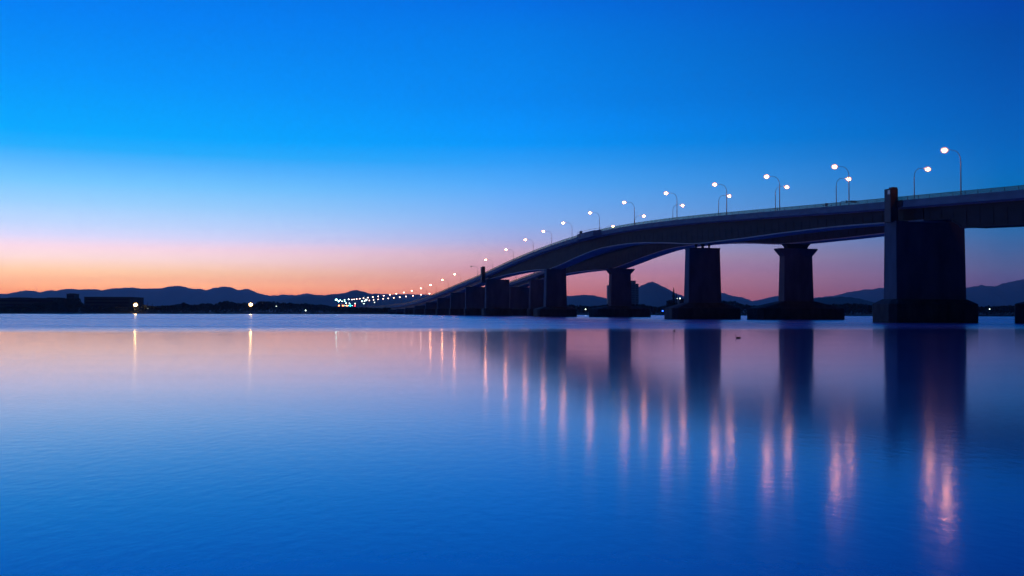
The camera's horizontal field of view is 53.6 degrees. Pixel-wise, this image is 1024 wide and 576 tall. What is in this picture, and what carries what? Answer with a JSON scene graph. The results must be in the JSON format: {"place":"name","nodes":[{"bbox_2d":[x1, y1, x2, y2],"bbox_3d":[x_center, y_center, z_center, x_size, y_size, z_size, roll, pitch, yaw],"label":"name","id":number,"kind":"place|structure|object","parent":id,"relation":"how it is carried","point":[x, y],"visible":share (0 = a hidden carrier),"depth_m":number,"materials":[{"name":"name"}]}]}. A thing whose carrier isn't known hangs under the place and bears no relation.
{"place":"outdoors","nodes":[
{"label":"outdoors","id":0,"kind":"place"},
{"bbox_2d":[239,290,418,311],"bbox_3d":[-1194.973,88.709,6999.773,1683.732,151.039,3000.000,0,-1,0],"label":"hills","id":1,"kind":"structure","parent":0,"point":[331,301],"depth_m":6528.95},
{"bbox_2d":[0,311,1014,315],"bbox_3d":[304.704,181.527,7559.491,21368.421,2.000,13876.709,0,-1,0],"label":"ground","id":2,"kind":"structure","parent":0,"point":[292,312],"depth_m":899.00,"materials":[{"name":"black"}]},
{"bbox_2d":[0,297,67,311],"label":"long hall","id":3,"kind":"structure","parent":2,"relation":"on","point":[9,301],"depth_m":984.91,"materials":[{"name":"black"}]},
{"bbox_2d":[67,293,78,311],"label":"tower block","id":4,"kind":"structure","parent":2,"relation":"on","point":[73,295],"depth_m":1010.10,"materials":[{"name":"black"}]},
{"bbox_2d":[84,297,143,310],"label":"long hall","id":5,"kind":"structure","parent":2,"relation":"on","point":[113,301],"depth_m":989.94,"materials":[{"name":"black"}]},
{"bbox_2d":[0,297,1014,314],"bbox_3d":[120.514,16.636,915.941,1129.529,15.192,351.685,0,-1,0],"label":"woodland","id":6,"kind":"object","parent":2,"relation":"on","point":[75,303],"visible":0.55,"depth_m":902.19,"materials":[{"name":"black plant"}]},
{"bbox_2d":[607,285,608,303],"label":"apartment tower","id":7,"kind":"structure","parent":2,"relation":"on","point":[607,293],"depth_m":2311.66,"materials":[{"name":"grey concrete"}]},
{"bbox_2d":[631,281,635,304],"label":"apartment tower","id":8,"kind":"structure","parent":2,"relation":"on","point":[633,290],"depth_m":2305.39,"materials":[{"name":"grey concrete"}]},
{"bbox_2d":[636,284,638,303],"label":"apartment tower","id":9,"kind":"structure","parent":2,"relation":"on","point":[637,293],"depth_m":2310.32,"materials":[{"name":"grey concrete"}]},
{"bbox_2d":[666,300,671,306],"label":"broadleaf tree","id":10,"kind":"object","parent":2,"relation":"on","point":[669,303],"visible":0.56,"depth_m":798.52,"materials":[{"name":"black plant"}]},
{"bbox_2d":[671,288,675,305],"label":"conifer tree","id":11,"kind":"object","parent":2,"relation":"on","point":[673,300],"visible":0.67,"depth_m":789.71,"materials":[{"name":"black plant"}]},
{"bbox_2d":[677,299,683,303],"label":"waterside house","id":12,"kind":"structure","parent":2,"relation":"on","point":[679,301],"depth_m":800.00,"materials":[{"name":"black"}]},
{"bbox_2d":[0,314,1023,575],"bbox_3d":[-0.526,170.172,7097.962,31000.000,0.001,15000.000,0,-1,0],"label":"water","id":13,"kind":"structure","parent":0,"point":[270,444],"depth_m":18.11,"materials":[{"name":"blue liquid"}]},
{"bbox_2d":[358,185,1023,322],"bbox_3d":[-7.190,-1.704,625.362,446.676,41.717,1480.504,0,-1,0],"label":"road bridge","id":14,"kind":"structure","parent":13,"relation":"in","point":[924,264],"depth_m":299.18,"materials":[{"name":"paint"}]},
{"bbox_2d":[713,183,726,211],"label":"street lamp","id":15,"kind":"object","parent":14,"relation":"on","point":[714,184],"visible":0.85,"depth_m":360.44,"materials":[{"name":"metal"}]},
{"bbox_2d":[765,175,779,210],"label":"street lamp","id":16,"kind":"object","parent":14,"relation":"on","point":[766,176],"visible":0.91,"depth_m":326.66,"materials":[{"name":"metal"}]},
{"bbox_2d":[833,165,849,204],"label":"street lamp","id":17,"kind":"object","parent":14,"relation":"on","point":[834,166],"visible":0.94,"depth_m":291.05,"materials":[{"name":"metal"}]},
{"bbox_2d":[942,148,961,194],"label":"street lamp","id":18,"kind":"object","parent":14,"relation":"on","point":[944,149],"visible":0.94,"depth_m":247.43,"materials":[{"name":"metal"}]},
{"bbox_2d":[509,221,1023,322],"bbox_3d":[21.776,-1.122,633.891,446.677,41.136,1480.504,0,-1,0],"label":"road bridge","id":19,"kind":"structure","parent":13,"relation":"in","point":[795,301],"depth_m":363.17,"materials":[{"name":"paint"}]},
{"bbox_2d":[775,186,788,210],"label":"street lamp","id":20,"kind":"object","parent":19,"relation":"on","point":[775,195],"visible":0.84,"depth_m":366.70,"materials":[{"name":"metal"}]},
{"bbox_2d":[914,168,929,198],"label":"street lamp","id":21,"kind":"object","parent":19,"relation":"on","point":[927,169],"visible":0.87,"depth_m":294.08,"materials":[{"name":"metal"}]},
{"bbox_2d":[0,279,1023,313],"bbox_3d":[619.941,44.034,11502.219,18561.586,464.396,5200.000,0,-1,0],"label":"hills","id":22,"kind":"structure","parent":0,"point":[1008,293],"depth_m":10889.56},
{"bbox_2d":[0,0,1023,300],"label":"sky","id":23,"kind":"structure","parent":0,"point":[266,147],"materials":[{"name":"blue"}]},
{"bbox_2d":[567,282,683,312],"bbox_3d":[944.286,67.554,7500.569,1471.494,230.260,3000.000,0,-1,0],"label":"hills","id":24,"kind":"structure","parent":0,"point":[652,294],"depth_m":7050.65,"materials":[{"name":"blue"}]},
{"bbox_2d":[814,297,874,312],"bbox_3d":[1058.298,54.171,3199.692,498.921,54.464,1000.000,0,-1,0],"label":"hills","id":25,"kind":"structure","parent":0,"point":[837,300],"depth_m":3118.24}
]}

